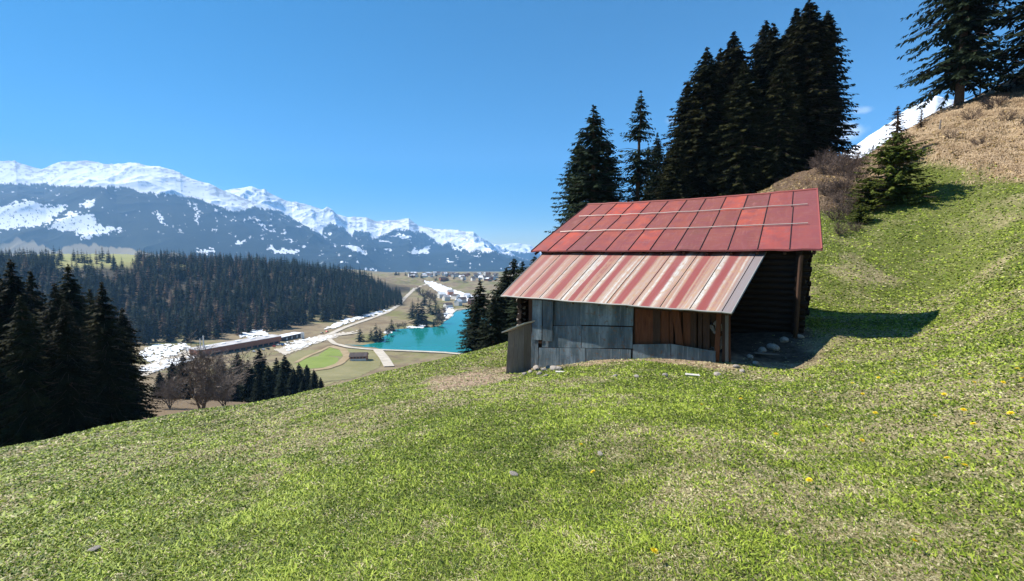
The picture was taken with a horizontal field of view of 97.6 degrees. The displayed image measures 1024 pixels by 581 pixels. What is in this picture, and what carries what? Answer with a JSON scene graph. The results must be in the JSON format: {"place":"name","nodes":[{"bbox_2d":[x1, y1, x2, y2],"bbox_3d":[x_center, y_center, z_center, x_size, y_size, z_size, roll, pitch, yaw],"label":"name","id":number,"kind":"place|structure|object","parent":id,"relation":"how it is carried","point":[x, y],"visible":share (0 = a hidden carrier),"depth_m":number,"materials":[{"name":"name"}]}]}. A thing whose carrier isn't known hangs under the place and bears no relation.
{"place":"outdoors","nodes":[
{"label":"outdoors","id":0,"kind":"place"},
{"bbox_2d":[137,350,189,375],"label":"path","id":1,"kind":"structure","parent":0,"point":[160,363],"depth_m":397.47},
{"bbox_2d":[0,160,388,271],"bbox_3d":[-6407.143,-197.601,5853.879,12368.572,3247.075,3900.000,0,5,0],"label":"mountain range","id":2,"kind":"structure","parent":0,"point":[91,207],"depth_m":5132.89,"materials":[{"name":"stone"}]},
{"bbox_2d":[274,330,357,354],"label":"snow patch","id":3,"kind":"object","parent":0,"point":[283,350],"depth_m":470.12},
{"bbox_2d":[271,348,380,385],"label":"field","id":4,"kind":"structure","parent":0,"point":[347,369],"depth_m":385.88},
{"bbox_2d":[311,346,349,369],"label":"track","id":5,"kind":"structure","parent":4,"relation":"on","point":[345,357],"depth_m":417.57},
{"bbox_2d":[349,352,368,360],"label":"field shed","id":6,"kind":"structure","parent":4,"relation":"on","point":[358,356],"depth_m":411.46,"materials":[{"name":"brown wood"}]},
{"bbox_2d":[299,284,425,344],"bbox_3d":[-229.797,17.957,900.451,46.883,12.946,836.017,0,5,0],"label":"path","id":7,"kind":"structure","parent":0,"point":[387,311],"depth_m":660.77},
{"bbox_2d":[225,186,530,271],"bbox_3d":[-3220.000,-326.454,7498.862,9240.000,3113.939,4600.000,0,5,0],"label":"mountain range","id":8,"kind":"structure","parent":0,"point":[405,245],"depth_m":7305.38,"materials":[{"name":"snow"}]},
{"bbox_2d":[374,350,393,365],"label":"path","id":9,"kind":"structure","parent":0,"point":[384,358],"depth_m":421.24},
{"bbox_2d":[327,332,462,353],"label":"path","id":10,"kind":"structure","parent":0,"point":[331,340],"depth_m":461.42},
{"bbox_2d":[354,309,490,352],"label":"lake","id":11,"kind":"structure","parent":0,"point":[444,336],"depth_m":524.33,"materials":[{"name":"liquid"}]},
{"bbox_2d":[0,79,1023,580],"bbox_3d":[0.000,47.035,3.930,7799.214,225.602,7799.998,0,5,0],"label":"ground","id":12,"kind":"structure","parent":0,"point":[746,343],"depth_m":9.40,"materials":[{"name":"plant"}]},
{"bbox_2d":[0,309,13,442],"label":"spruce","id":13,"kind":"object","parent":12,"relation":"on","point":[4,360],"visible":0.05,"depth_m":46.20,"materials":[{"name":"green plant"}]},
{"bbox_2d":[0,259,45,442],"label":"spruce","id":14,"kind":"object","parent":12,"relation":"on","point":[13,288],"visible":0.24,"depth_m":46.70,"materials":[{"name":"green plant"}]},
{"bbox_2d":[22,271,55,337],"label":"spruce","id":15,"kind":"object","parent":12,"relation":"on","point":[30,280],"visible":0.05,"depth_m":56.92,"materials":[{"name":"green plant"}]},
{"bbox_2d":[0,295,78,446],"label":"spruce","id":16,"kind":"object","parent":12,"relation":"on","point":[25,374],"visible":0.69,"depth_m":39.96,"materials":[{"name":"green plant"}]},
{"bbox_2d":[5,283,103,442],"bbox_3d":[-46.077,9.033,45.971,8.959,19.806,8.448,0,5,-9],"label":"spruce","id":17,"kind":"object","parent":12,"relation":"on","point":[52,317],"visible":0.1,"depth_m":44.84,"materials":[{"name":"green plant"}]},
{"bbox_2d":[25,300,115,442],"bbox_3d":[-41.501,8.898,41.758,6.944,16.049,6.935,-1,5,-8],"label":"spruce","id":18,"kind":"object","parent":12,"relation":"on","point":[67,365],"visible":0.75,"depth_m":41.25,"materials":[{"name":"green plant"}]},
{"bbox_2d":[40,263,125,402],"bbox_3d":[-49.533,8.503,51.160,10.010,23.254,10.338,0,4,8],"label":"spruce","id":19,"kind":"object","parent":12,"relation":"on","point":[70,290],"visible":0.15,"depth_m":50.30,"materials":[{"name":"green plant"}]},
{"bbox_2d":[84,289,100,353],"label":"spruce","id":20,"kind":"object","parent":12,"relation":"on","point":[90,293],"visible":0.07,"depth_m":59.99,"materials":[{"name":"green plant"}]},
{"bbox_2d":[74,281,158,424],"bbox_3d":[-43.122,8.292,47.688,8.423,18.621,7.942,0,5,-1],"label":"spruce","id":21,"kind":"object","parent":12,"relation":"on","point":[106,354],"visible":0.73,"depth_m":47.14,"materials":[{"name":"green plant"}]},
{"bbox_2d":[114,308,165,418],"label":"spruce","id":22,"kind":"object","parent":12,"relation":"on","point":[123,322],"visible":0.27,"depth_m":57.02,"materials":[{"name":"green plant"}]},
{"bbox_2d":[137,317,152,343],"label":"spruce","id":23,"kind":"object","parent":12,"relation":"on","point":[145,338],"visible":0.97,"depth_m":484.27,"materials":[{"name":"green plant"}]},
{"bbox_2d":[152,371,165,398],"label":"spruce","id":24,"kind":"object","parent":12,"relation":"on","point":[158,378],"visible":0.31,"depth_m":132.25,"materials":[{"name":"green plant"}]},
{"bbox_2d":[139,342,190,361],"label":"snow patch","id":25,"kind":"object","parent":12,"relation":"on","point":[174,348],"visible":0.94,"depth_m":451.44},
{"bbox_2d":[146,373,188,408],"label":"bare tree","id":26,"kind":"object","parent":12,"relation":"on","point":[167,393],"visible":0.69,"depth_m":85.72,"materials":[{"name":"plant"}]},
{"bbox_2d":[141,356,194,371],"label":"snow patch","id":27,"kind":"object","parent":12,"relation":"on","point":[156,365],"visible":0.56,"depth_m":380.39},
{"bbox_2d":[161,318,174,342],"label":"spruce","id":28,"kind":"object","parent":12,"relation":"on","point":[166,332],"visible":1,"depth_m":498.78,"materials":[{"name":"green plant"}]},
{"bbox_2d":[165,362,179,398],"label":"spruce","id":29,"kind":"object","parent":12,"relation":"on","point":[172,370],"visible":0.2,"depth_m":152.10,"materials":[{"name":"green plant"}]},
{"bbox_2d":[173,355,195,399],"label":"spruce","id":30,"kind":"object","parent":12,"relation":"on","point":[185,385],"visible":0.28,"depth_m":141.68,"materials":[{"name":"green plant"}]},
{"bbox_2d":[179,317,193,342],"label":"spruce","id":31,"kind":"object","parent":12,"relation":"on","point":[186,332],"visible":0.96,"depth_m":496.84,"materials":[{"name":"green plant"}]},
{"bbox_2d":[0,245,402,332],"bbox_3d":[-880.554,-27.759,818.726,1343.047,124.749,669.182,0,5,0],"label":"forest","id":32,"kind":"object","parent":12,"relation":"on","point":[40,265],"visible":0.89,"depth_m":768.47,"materials":[{"name":"plant"}]},
{"bbox_2d":[210,315,221,338],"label":"spruce","id":33,"kind":"object","parent":12,"relation":"on","point":[216,332],"visible":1,"depth_m":521.64,"materials":[{"name":"green plant"}]},
{"bbox_2d":[162,333,278,408],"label":"bare tree","id":34,"kind":"object","parent":12,"relation":"on","point":[205,377],"visible":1,"depth_m":74.71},
{"bbox_2d":[201,372,245,405],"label":"bare tree","id":35,"kind":"object","parent":12,"relation":"on","point":[225,397],"visible":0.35,"depth_m":92.06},
{"bbox_2d":[223,308,234,332],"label":"spruce","id":36,"kind":"object","parent":12,"relation":"on","point":[228,324],"visible":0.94,"depth_m":566.59,"materials":[{"name":"green plant"}]},
{"bbox_2d":[219,368,244,401],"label":"spruce","id":37,"kind":"object","parent":12,"relation":"on","point":[235,398],"visible":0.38,"depth_m":122.32,"materials":[{"name":"green plant"}]},
{"bbox_2d":[187,334,281,354],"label":"sports hall","id":38,"kind":"structure","parent":12,"relation":"on","point":[254,342],"depth_m":458.65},
{"bbox_2d":[231,352,244,401],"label":"spruce","id":39,"kind":"object","parent":12,"relation":"on","point":[237,364],"visible":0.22,"depth_m":141.31,"materials":[{"name":"green plant"}]},
{"bbox_2d":[237,360,257,402],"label":"spruce","id":40,"kind":"object","parent":12,"relation":"on","point":[247,388],"visible":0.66,"depth_m":126.56,"materials":[{"name":"green plant"}]},
{"bbox_2d":[240,329,268,336],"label":"snow patch","id":41,"kind":"object","parent":12,"relation":"on","point":[256,332],"visible":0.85,"depth_m":553.04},
{"bbox_2d":[248,374,269,401],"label":"spruce","id":42,"kind":"object","parent":12,"relation":"on","point":[258,388],"visible":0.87,"depth_m":111.99,"materials":[{"name":"green plant"}]},
{"bbox_2d":[243,349,274,399],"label":"spruce","id":43,"kind":"object","parent":12,"relation":"on","point":[260,368],"visible":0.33,"depth_m":136.57,"materials":[{"name":"green plant"}]},
{"bbox_2d":[262,366,276,398],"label":"spruce","id":44,"kind":"object","parent":12,"relation":"on","point":[269,385],"visible":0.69,"depth_m":121.86,"materials":[{"name":"green plant"}]},
{"bbox_2d":[271,358,279,389],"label":"spruce","id":45,"kind":"object","parent":12,"relation":"on","point":[275,368],"visible":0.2,"depth_m":141.84,"materials":[{"name":"green plant"}]},
{"bbox_2d":[273,306,283,329],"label":"spruce","id":46,"kind":"object","parent":12,"relation":"on","point":[277,320],"visible":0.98,"depth_m":589.75,"materials":[{"name":"green plant"}]},
{"bbox_2d":[272,376,290,398],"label":"spruce","id":47,"kind":"object","parent":12,"relation":"on","point":[280,388],"visible":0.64,"depth_m":114.11,"materials":[{"name":"green plant"}]},
{"bbox_2d":[272,355,291,392],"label":"spruce","id":48,"kind":"object","parent":12,"relation":"on","point":[285,370],"visible":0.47,"depth_m":131.49,"materials":[{"name":"green plant"}]},
{"bbox_2d":[281,306,291,327],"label":"spruce","id":49,"kind":"object","parent":12,"relation":"on","point":[285,317],"visible":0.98,"depth_m":596.64,"materials":[{"name":"green plant"}]},
{"bbox_2d":[281,332,300,340],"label":"annex","id":50,"kind":"object","parent":12,"relation":"on","point":[289,336],"visible":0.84,"depth_m":522.82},
{"bbox_2d":[285,367,301,395],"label":"spruce","id":51,"kind":"object","parent":12,"relation":"on","point":[292,386],"visible":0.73,"depth_m":126.99,"materials":[{"name":"green plant"}]},
{"bbox_2d":[296,363,310,390],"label":"spruce","id":52,"kind":"object","parent":12,"relation":"on","point":[299,370],"visible":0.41,"depth_m":142.29,"materials":[{"name":"green plant"}]},
{"bbox_2d":[280,335,331,349],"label":"snow patch","id":53,"kind":"object","parent":12,"relation":"on","point":[296,345],"visible":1,"depth_m":495.61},
{"bbox_2d":[303,365,310,388],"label":"spruce","id":54,"kind":"object","parent":12,"relation":"on","point":[307,371],"visible":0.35,"depth_m":152.21,"materials":[{"name":"green plant"}]},
{"bbox_2d":[307,369,318,390],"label":"spruce","id":55,"kind":"object","parent":12,"relation":"on","point":[314,378],"visible":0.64,"depth_m":147.44,"materials":[{"name":"green plant"}]},
{"bbox_2d":[297,355,337,367],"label":"sports pitch","id":56,"kind":"object","parent":12,"relation":"on","point":[322,361],"visible":0.97,"depth_m":404.49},
{"bbox_2d":[320,347,341,355],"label":"sports pitch","id":57,"kind":"object","parent":12,"relation":"on","point":[330,351],"visible":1,"depth_m":446.05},
{"bbox_2d":[325,309,390,328],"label":"snow patch","id":58,"kind":"object","parent":12,"relation":"on","point":[345,321],"visible":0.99,"depth_m":667.77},
{"bbox_2d":[369,324,381,342],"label":"spruce","id":59,"kind":"object","parent":12,"relation":"on","point":[376,338],"visible":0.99,"depth_m":505.83,"materials":[{"name":"green plant"}]},
{"bbox_2d":[408,298,427,324],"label":"spruce","id":60,"kind":"object","parent":12,"relation":"on","point":[417,312],"visible":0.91,"depth_m":634.83,"materials":[{"name":"green plant"}]},
{"bbox_2d":[424,280,471,300],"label":"snow patch","id":61,"kind":"object","parent":12,"relation":"on","point":[438,287],"visible":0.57,"depth_m":1172.32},
{"bbox_2d":[455,309,482,354],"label":"spruce","id":62,"kind":"object","parent":12,"relation":"on","point":[468,320],"visible":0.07,"depth_m":74.27,"materials":[{"name":"green plant"}]},
{"bbox_2d":[456,280,505,353],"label":"spruce","id":63,"kind":"object","parent":12,"relation":"on","point":[478,306],"visible":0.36,"depth_m":69.89,"materials":[{"name":"green plant"}]},
{"bbox_2d":[474,296,508,349],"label":"spruce","id":64,"kind":"object","parent":12,"relation":"on","point":[491,332],"visible":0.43,"depth_m":61.94,"materials":[{"name":"green plant"}]},
{"bbox_2d":[488,268,515,342],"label":"spruce","id":65,"kind":"object","parent":12,"relation":"on","point":[503,286],"visible":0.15,"depth_m":71.51,"materials":[{"name":"green plant"}]},
{"bbox_2d":[491,259,521,326],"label":"spruce","id":66,"kind":"object","parent":12,"relation":"on","point":[513,270],"visible":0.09,"depth_m":75.64,"materials":[{"name":"green plant"}]},
{"bbox_2d":[501,261,525,342],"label":"spruce","id":67,"kind":"object","parent":12,"relation":"on","point":[514,311],"visible":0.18,"depth_m":67.92,"materials":[{"name":"green plant"}]},
{"bbox_2d":[501,320,534,373],"bbox_3d":[0.247,2.166,16.811,1.268,2.022,0.655,0,5,0],"label":"board box","id":68,"kind":"object","parent":12,"relation":"on","point":[519,351],"visible":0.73,"depth_m":16.68,"materials":[{"name":"grey wood"}]},
{"bbox_2d":[545,141,604,232],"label":"spruce","id":69,"kind":"object","parent":12,"relation":"on","point":[571,170],"visible":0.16,"depth_m":60.74,"materials":[{"name":"green plant"}]},
{"bbox_2d":[553,105,626,228],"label":"spruce","id":70,"kind":"object","parent":12,"relation":"on","point":[591,186],"visible":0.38,"depth_m":56.13,"materials":[{"name":"green plant"}]},
{"bbox_2d":[596,140,628,202],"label":"spruce","id":71,"kind":"object","parent":12,"relation":"on","point":[610,168],"visible":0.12,"depth_m":60.94,"materials":[{"name":"green plant"}]},
{"bbox_2d":[604,90,664,201],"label":"spruce","id":72,"kind":"object","parent":12,"relation":"on","point":[638,134],"visible":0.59,"depth_m":58.43,"materials":[{"name":"green plant"}]},
{"bbox_2d":[641,133,665,200],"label":"spruce","id":73,"kind":"object","parent":12,"relation":"on","point":[657,142],"visible":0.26,"depth_m":64.53,"materials":[{"name":"green plant"}]},
{"bbox_2d":[652,150,669,199],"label":"spruce","id":74,"kind":"object","parent":12,"relation":"on","point":[664,163],"visible":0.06,"depth_m":62.72,"materials":[{"name":"green plant"}]},
{"bbox_2d":[501,188,822,367],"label":"barn","id":75,"kind":"structure","parent":12,"relation":"on","point":[700,279],"depth_m":16.74,"materials":[{"name":"red"}]},
{"bbox_2d":[656,137,693,199],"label":"spruce","id":76,"kind":"object","parent":12,"relation":"on","point":[674,184],"visible":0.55,"depth_m":54.49,"materials":[{"name":"green plant"}]},
{"bbox_2d":[647,81,710,200],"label":"spruce","id":77,"kind":"object","parent":12,"relation":"on","point":[682,109],"visible":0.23,"depth_m":60.03,"materials":[{"name":"green plant"}]},
{"bbox_2d":[660,47,735,198],"bbox_3d":[25.128,-19.397,58.576,11.876,23.659,11.983,-1,5,-6],"label":"spruce","id":78,"kind":"object","parent":12,"relation":"on","point":[705,88],"visible":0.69,"depth_m":57.15,"materials":[{"name":"green plant"}]},
{"bbox_2d":[714,48,724,110],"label":"spruce","id":79,"kind":"object","parent":12,"relation":"on","point":[718,58],"depth_m":63.10,"materials":[{"name":"green plant"}]},
{"bbox_2d":[703,31,767,194],"bbox_3d":[29.265,-21.437,59.428,10.491,24.888,10.554,-1,5,-15],"label":"spruce","id":80,"kind":"object","parent":12,"relation":"on","point":[734,57],"visible":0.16,"depth_m":58.17,"materials":[{"name":"green plant"}]},
{"bbox_2d":[702,61,773,196],"bbox_3d":[28.103,-18.433,54.786,8.327,18.560,8.274,0,5,2],"label":"spruce","id":81,"kind":"object","parent":12,"relation":"on","point":[744,116],"visible":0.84,"depth_m":53.82,"materials":[{"name":"green plant"}]},
{"bbox_2d":[746,20,775,89],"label":"spruce","id":82,"kind":"object","parent":12,"relation":"on","point":[764,31],"visible":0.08,"depth_m":62.76,"materials":[{"name":"green plant"}]},
{"bbox_2d":[749,23,803,193],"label":"spruce","id":83,"kind":"object","parent":12,"relation":"on","point":[771,50],"visible":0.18,"depth_m":57.41,"materials":[{"name":"green plant"}]},
{"bbox_2d":[750,56,811,185],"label":"spruce","id":84,"kind":"object","parent":12,"relation":"on","point":[781,141],"visible":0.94,"depth_m":51.94,"materials":[{"name":"green plant"}]},
{"bbox_2d":[764,8,831,153],"bbox_3d":[36.989,-24.153,59.419,10.884,25.518,10.732,-4,6,-37],"label":"spruce","id":85,"kind":"object","parent":12,"relation":"on","point":[796,13],"visible":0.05,"depth_m":58.45,"materials":[{"name":"green plant"}]},
{"bbox_2d":[758,0,857,180],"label":"spruce","id":86,"kind":"object","parent":12,"relation":"on","point":[806,44],"visible":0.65,"depth_m":53.88,"materials":[{"name":"green plant"}]},
{"bbox_2d":[810,147,836,167],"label":"bare shrub","id":87,"kind":"object","parent":12,"relation":"on","point":[827,156],"visible":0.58,"depth_m":45.88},
{"bbox_2d":[808,151,848,174],"bbox_3d":[30.245,-12.024,42.957,3.482,2.814,2.703,1,5,15],"label":"bare shrub","id":88,"kind":"object","parent":12,"relation":"on","point":[822,169],"visible":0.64,"depth_m":43.24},
{"bbox_2d":[801,10,860,159],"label":"spruce","id":89,"kind":"object","parent":12,"relation":"on","point":[832,47],"visible":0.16,"depth_m":55.72,"materials":[{"name":"green plant"}]},
{"bbox_2d":[819,157,850,175],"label":"bare shrub","id":90,"kind":"object","parent":12,"relation":"on","point":[830,171],"visible":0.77,"depth_m":41.32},
{"bbox_2d":[814,173,859,196],"bbox_3d":[26.562,-8.560,37.112,3.457,2.151,3.165,-1,5,-10],"label":"bare shrub","id":91,"kind":"object","parent":12,"relation":"on","point":[824,189],"visible":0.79,"depth_m":36.90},
{"bbox_2d":[820,203,859,220],"bbox_3d":[23.501,-5.708,32.452,2.593,1.613,2.374,1,5,15],"label":"bare shrub","id":92,"kind":"object","parent":12,"relation":"on","point":[832,216],"visible":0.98,"depth_m":32.40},
{"bbox_2d":[825,174,856,191],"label":"bare shrub","id":93,"kind":"object","parent":12,"relation":"on","point":[842,184],"visible":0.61,"depth_m":37.12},
{"bbox_2d":[820,187,862,205],"bbox_3d":[25.983,-7.333,35.219,3.169,1.972,2.901,2,5,21],"label":"bare shrub","id":94,"kind":"object","parent":12,"relation":"on","point":[831,196],"visible":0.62,"depth_m":34.89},
{"bbox_2d":[832,221,851,234],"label":"bare shrub","id":95,"kind":"object","parent":12,"relation":"on","point":[838,226],"visible":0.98,"depth_m":30.18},
{"bbox_2d":[831,193,862,214],"bbox_3d":[24.947,-6.343,33.685,1.871,1.948,2.410,1,5,11],"label":"bare shrub","id":96,"kind":"object","parent":12,"relation":"on","point":[846,205],"visible":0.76,"depth_m":33.40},
{"bbox_2d":[827,152,868,175],"bbox_3d":[30.300,-11.103,40.302,2.703,2.814,3.482,-5,7,-44],"label":"bare shrub","id":97,"kind":"object","parent":12,"relation":"on","point":[848,167],"visible":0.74,"depth_m":39.95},
{"bbox_2d":[838,166,872,180],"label":"bare shrub","id":98,"kind":"object","parent":12,"relation":"on","point":[852,173],"visible":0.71,"depth_m":38.09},
{"bbox_2d":[845,147,874,166],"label":"bare shrub","id":99,"kind":"object","parent":12,"relation":"on","point":[861,156],"visible":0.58,"depth_m":41.92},
{"bbox_2d":[848,203,875,222],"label":"evergreen shrub","id":100,"kind":"object","parent":12,"relation":"on","point":[860,214],"visible":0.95,"depth_m":31.55,"materials":[{"name":"green plant"}]},
{"bbox_2d":[842,177,898,210],"bbox_3d":[26.616,-6.895,33.471,3.505,3.121,3.650,-1,5,-8],"label":"evergreen shrub","id":101,"kind":"object","parent":12,"relation":"on","point":[867,195],"visible":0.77,"depth_m":33.21,"materials":[{"name":"green plant"}]},
{"bbox_2d":[866,106,921,164],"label":"young spruce","id":102,"kind":"object","parent":12,"relation":"on","point":[897,123],"visible":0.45,"depth_m":37.47,"materials":[{"name":"green plant"}]},
{"bbox_2d":[850,131,942,206],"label":"young spruce","id":103,"kind":"object","parent":12,"relation":"on","point":[894,155],"visible":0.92,"depth_m":32.32,"materials":[{"name":"green plant"}]},
{"bbox_2d":[772,83,1023,211],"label":"dry grass","id":104,"kind":"structure","parent":12,"relation":"on","point":[948,112],"depth_m":37.37,"materials":[{"name":"plant"}]},
{"bbox_2d":[913,109,927,128],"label":"evergreen shrub","id":105,"kind":"object","parent":12,"relation":"on","point":[920,122],"visible":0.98,"depth_m":41.81,"materials":[{"name":"green plant"}]},
{"bbox_2d":[895,0,1023,110],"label":"spruce","id":106,"kind":"object","parent":12,"relation":"on","point":[959,64],"visible":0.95,"depth_m":43.09,"materials":[{"name":"green plant"}]},
{"bbox_2d":[957,104,985,119],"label":"bare shrub","id":107,"kind":"object","parent":12,"relation":"on","point":[973,114],"visible":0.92,"depth_m":38.71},
{"bbox_2d":[959,0,1023,94],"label":"spruce","id":108,"kind":"object","parent":12,"relation":"on","point":[1012,17],"visible":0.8,"depth_m":40.79,"materials":[{"name":"green plant"}]},
{"bbox_2d":[976,92,1009,110],"bbox_3d":[42.854,-16.843,39.959,2.593,1.613,2.374,-4,6,-39],"label":"bare shrub","id":109,"kind":"object","parent":12,"relation":"on","point":[996,100],"visible":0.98,"depth_m":39.72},
{"bbox_2d":[997,109,1022,121],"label":"bare shrub","id":110,"kind":"object","parent":12,"relation":"on","point":[1006,115],"visible":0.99,"depth_m":36.81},
{"bbox_2d":[0,0,1023,246],"label":"sky","id":111,"kind":"structure","parent":0,"point":[462,115],"materials":[{"name":"blue"}]},
{"bbox_2d":[491,243,541,259],"bbox_3d":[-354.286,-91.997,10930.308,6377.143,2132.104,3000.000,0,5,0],"label":"mountain range","id":112,"kind":"structure","parent":0,"point":[520,250],"depth_m":10572.47,"materials":[{"name":"snow"}]},
{"bbox_2d":[844,96,967,157],"bbox_3d":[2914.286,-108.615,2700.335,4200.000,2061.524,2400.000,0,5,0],"label":"mountain range","id":113,"kind":"structure","parent":0,"point":[909,116],"depth_m":2548.46,"materials":[{"name":"snow"}]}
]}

